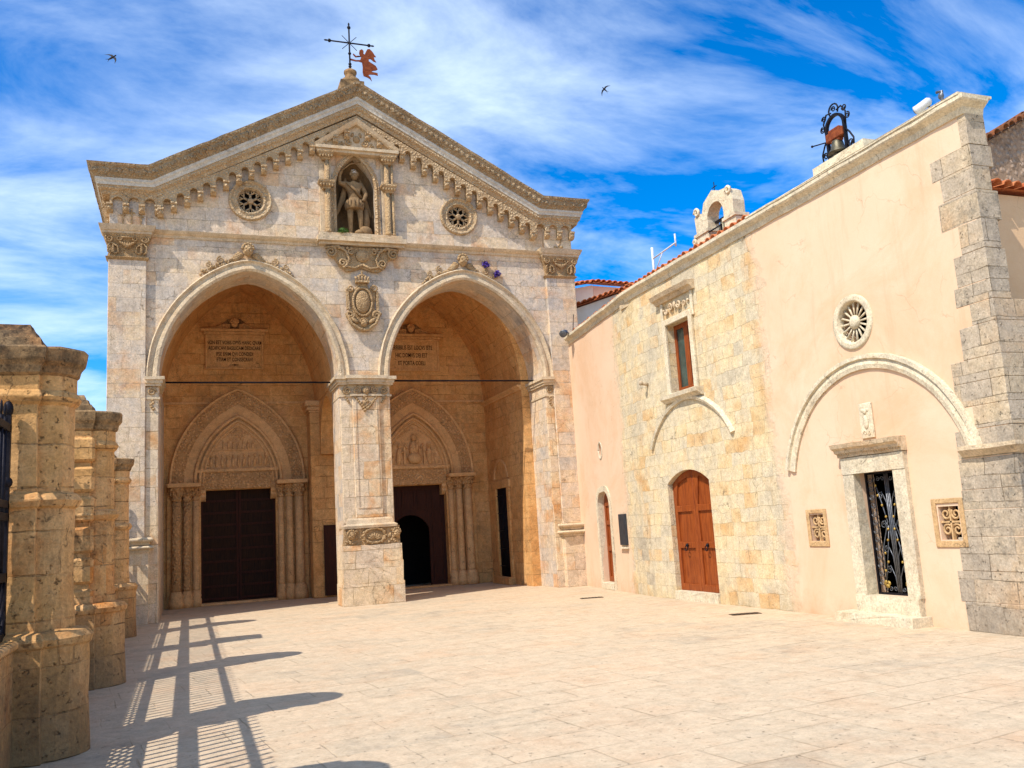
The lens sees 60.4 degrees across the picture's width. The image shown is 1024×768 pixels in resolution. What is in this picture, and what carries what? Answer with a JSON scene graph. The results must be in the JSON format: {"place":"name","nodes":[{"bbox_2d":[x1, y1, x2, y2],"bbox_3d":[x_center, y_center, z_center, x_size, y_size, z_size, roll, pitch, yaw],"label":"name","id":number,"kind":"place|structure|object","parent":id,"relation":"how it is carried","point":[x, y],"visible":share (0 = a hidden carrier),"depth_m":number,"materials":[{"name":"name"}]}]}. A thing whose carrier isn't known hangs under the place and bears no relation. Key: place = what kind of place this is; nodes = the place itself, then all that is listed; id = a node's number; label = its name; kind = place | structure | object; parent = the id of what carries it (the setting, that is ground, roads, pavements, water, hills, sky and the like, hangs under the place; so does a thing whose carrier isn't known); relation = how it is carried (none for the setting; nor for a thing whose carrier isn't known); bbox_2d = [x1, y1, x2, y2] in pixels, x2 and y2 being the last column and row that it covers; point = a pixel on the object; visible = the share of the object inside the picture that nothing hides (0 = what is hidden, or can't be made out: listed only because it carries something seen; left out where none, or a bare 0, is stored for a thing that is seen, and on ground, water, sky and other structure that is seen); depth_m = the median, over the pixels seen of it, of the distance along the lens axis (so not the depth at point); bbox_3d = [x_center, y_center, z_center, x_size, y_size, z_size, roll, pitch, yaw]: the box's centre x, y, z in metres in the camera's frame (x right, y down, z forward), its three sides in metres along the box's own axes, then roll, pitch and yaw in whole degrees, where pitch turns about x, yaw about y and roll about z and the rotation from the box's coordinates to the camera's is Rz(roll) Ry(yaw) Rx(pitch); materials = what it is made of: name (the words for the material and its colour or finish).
{"place":"outdoors","nodes":[
{"label":"outdoors","id":0,"kind":"place"},
{"bbox_2d":[0,324,92,767],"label":"gate pier","id":1,"kind":"structure","parent":0,"point":[39,378],"depth_m":7.22,"materials":[{"name":"stone"}]},
{"bbox_2d":[105,54,115,61],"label":"swift","id":2,"kind":"object","parent":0,"point":[113,57],"visible":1,"depth_m":44.83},
{"bbox_2d":[86,81,588,625],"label":"church","id":3,"kind":"structure","parent":0,"point":[304,397],"depth_m":23.25,"materials":[{"name":"stone"}]},
{"bbox_2d":[201,490,238,602],"bbox_3d":[-8.043,4.482,24.202,0.985,3.080,0.097,0,-10,-20],"label":"portal door leaf","id":4,"kind":"structure","parent":3,"relation":"in","point":[219,513],"depth_m":24.19,"materials":[{"name":"black wood"}]},
{"bbox_2d":[238,488,276,599],"bbox_3d":[-7.109,4.480,24.546,0.985,3.080,0.097,0,-10,-20],"label":"portal door leaf","id":5,"kind":"structure","parent":3,"relation":"in","point":[257,532],"depth_m":24.52,"materials":[{"name":"black wood"}]},
{"bbox_2d":[323,525,337,595],"bbox_3d":[-4.769,4.836,24.248,0.800,1.900,0.060,0,-10,-20],"label":"door","id":6,"kind":"structure","parent":3,"relation":"in","point":[330,551],"depth_m":24.13,"materials":[{"name":"brown wood"}]},
{"bbox_2d":[337,227,348,232],"bbox_3d":[-4.203,-3.804,21.878,0.282,0.216,0.294,0,-10,-20],"label":"ledge plant","id":7,"kind":"object","parent":3,"relation":"on","point":[342,230],"visible":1,"depth_m":21.82,"materials":[{"name":"green plant"}]},
{"bbox_2d":[324,23,377,88],"bbox_3d":[-4.231,-8.526,23.108,1.395,2.110,0.568,0,-10,-20],"label":"weather vane","id":8,"kind":"object","parent":3,"relation":"on","point":[350,74],"visible":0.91,"depth_m":23.17,"materials":[{"name":"metal"}]},
{"bbox_2d":[336,162,371,233],"bbox_3d":[-4.028,-4.697,22.454,0.951,2.027,0.489,0,-10,-20],"label":"statue","id":9,"kind":"object","parent":3,"relation":"on","point":[356,201],"visible":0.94,"depth_m":22.36,"materials":[{"name":"stone"}]},
{"bbox_2d":[393,485,447,584],"bbox_3d":[-2.889,4.526,26.116,1.900,2.980,0.110,0,-10,-20],"label":"portal door","id":10,"kind":"structure","parent":3,"relation":"in","point":[425,502],"depth_m":26.29,"materials":[{"name":"brown wood"}]},
{"bbox_2d":[482,261,489,267],"bbox_3d":[-0.688,-3.147,23.180,0.236,0.229,0.204,-4,-9,5],"label":"flowering plant","id":11,"kind":"object","parent":3,"relation":"attached to","point":[485,264],"visible":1,"depth_m":23.15,"materials":[{"name":"purple plant"}]},
{"bbox_2d":[493,270,500,277],"bbox_3d":[-0.398,-2.910,23.215,0.233,0.217,0.217,-7,-10,20],"label":"flowering plant","id":12,"kind":"object","parent":3,"relation":"attached to","point":[497,274],"visible":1,"depth_m":23.20,"materials":[{"name":"purple plant"}]},
{"bbox_2d":[497,488,510,576],"bbox_3d":[-0.199,4.278,25.417,0.010,2.520,0.900,0,-10,-20],"label":"side doorway","id":13,"kind":"structure","parent":3,"relation":"in","point":[501,488],"depth_m":25.45,"materials":[{"name":"black"}]},
{"bbox_2d":[0,0,1023,410],"label":"sky","id":14,"kind":"structure","parent":0,"point":[737,94],"materials":[{"name":"blue"}]},
{"bbox_2d":[28,582,1023,767],"bbox_3d":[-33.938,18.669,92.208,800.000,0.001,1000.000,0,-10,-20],"label":"piazza paving","id":15,"kind":"structure","parent":0,"point":[488,675],"depth_m":8.66,"materials":[{"name":"stone"}]},
{"bbox_2d":[0,642,18,767],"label":"wall","id":16,"kind":"structure","parent":15,"relation":"on","point":[8,650],"depth_m":6.58,"materials":[{"name":"stone"}]},
{"bbox_2d":[0,399,13,641],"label":"iron railing","id":17,"kind":"object","parent":16,"relation":"on","point":[6,413],"visible":1,"depth_m":6.99,"materials":[{"name":"black metal"}]},
{"bbox_2d":[73,395,127,690],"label":"gate pier","id":18,"kind":"structure","parent":15,"relation":"on","point":[100,610],"depth_m":10.78,"materials":[{"name":"stone"}]},
{"bbox_2d":[114,454,137,637],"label":"gate pier","id":19,"kind":"structure","parent":15,"relation":"on","point":[125,591],"depth_m":16.60,"materials":[{"name":"stone"}]},
{"bbox_2d":[729,612,761,615],"bbox_3d":[3.720,3.663,14.016,0.480,0.010,0.200,-2,-9,-6],"label":"drain cover","id":20,"kind":"object","parent":15,"relation":"on","point":[749,613],"visible":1,"depth_m":13.97,"materials":[{"name":"stone"}]},
{"bbox_2d":[564,91,1023,636],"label":"plastered house","id":21,"kind":"structure","parent":15,"relation":"on","point":[806,395],"depth_m":13.12,"materials":[{"name":"paint"}]},
{"bbox_2d":[559,314,573,337],"bbox_3d":[1.448,-1.497,23.017,0.429,0.573,0.268,-6,-10,15],"label":"flood lamp","id":22,"kind":"object","parent":21,"relation":"attached to","point":[563,333],"visible":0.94,"depth_m":22.93,"materials":[{"name":"grey metal"}]},
{"bbox_2d":[604,493,613,581],"bbox_3d":[2.411,3.632,20.959,0.070,2.130,0.780,-1,-9,-13],"label":"side door","id":23,"kind":"structure","parent":21,"relation":"in","point":[606,507],"depth_m":21.20,"materials":[{"name":"red wood"}]},
{"bbox_2d":[618,514,628,548],"bbox_3d":[2.491,3.307,19.733,0.070,0.770,0.460,-1,-9,-13],"label":"notice board","id":24,"kind":"object","parent":21,"relation":"attached to","point":[622,521],"visible":1,"depth_m":19.66,"materials":[{"name":"metal"}]},
{"bbox_2d":[651,234,676,269],"bbox_3d":[3.304,-2.664,19.617,0.287,1.120,1.118,0,-10,-20],"label":"aerial mast","id":25,"kind":"object","parent":21,"relation":"attached to","point":[653,258],"visible":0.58,"depth_m":19.93,"materials":[{"name":"white metal"}]},
{"bbox_2d":[661,309,699,394],"bbox_3d":[3.262,-0.595,17.090,0.060,1.520,1.100,0,-10,-20],"label":"window frame","id":26,"kind":"structure","parent":21,"relation":"in","point":[687,313],"depth_m":17.04,"materials":[{"name":"stone"}]},
{"bbox_2d":[673,470,702,591],"bbox_3d":[3.404,2.851,17.143,0.129,2.310,0.751,0,-10,-20],"label":"door leaf","id":27,"kind":"structure","parent":21,"relation":"in","point":[685,515],"depth_m":17.17,"materials":[{"name":"red wood"}]},
{"bbox_2d":[692,470,719,592],"bbox_3d":[3.662,2.721,16.441,0.129,2.310,0.751,0,-10,-20],"label":"door leaf","id":28,"kind":"structure","parent":21,"relation":"in","point":[701,489],"depth_m":16.55,"materials":[{"name":"red wood"}]},
{"bbox_2d":[692,182,748,244],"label":"bell gable","id":29,"kind":"structure","parent":21,"relation":"on","point":[728,200],"depth_m":16.92,"materials":[{"name":"stone"}]},
{"bbox_2d":[811,103,872,175],"bbox_3d":[4.933,-3.703,13.154,0.363,1.122,1.109,0,-10,-20],"label":"bell stand","id":30,"kind":"object","parent":21,"relation":"on","point":[838,149],"visible":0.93,"depth_m":13.12,"materials":[{"name":"metal"}]},
{"bbox_2d":[833,294,872,349],"bbox_3d":[4.948,-0.894,12.694,0.135,0.797,0.797,0,-10,-20],"label":"wheel window","id":31,"kind":"structure","parent":21,"relation":"in","point":[855,322],"depth_m":12.71,"materials":[{"name":"stone"}]},
{"bbox_2d":[912,90,943,114],"bbox_3d":[5.402,-3.602,11.368,0.136,0.281,0.425,3,-12,-37],"label":"security camera","id":32,"kind":"object","parent":21,"relation":"attached to","point":[921,106],"visible":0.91,"depth_m":11.38,"materials":[{"name":"white paint"}]},
{"bbox_2d":[986,111,1023,182],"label":"rubble house","id":33,"kind":"structure","parent":15,"relation":"on","point":[1005,141],"depth_m":17.44,"materials":[{"name":"stone"}]},
{"bbox_2d":[991,178,1023,298],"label":"peach house","id":34,"kind":"structure","parent":15,"relation":"on","point":[1011,203],"depth_m":11.82,"materials":[{"name":"paint"}]},
{"bbox_2d":[575,279,633,323],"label":"white house","id":35,"kind":"structure","parent":0,"point":[591,300],"depth_m":27.98,"materials":[{"name":"paint"}]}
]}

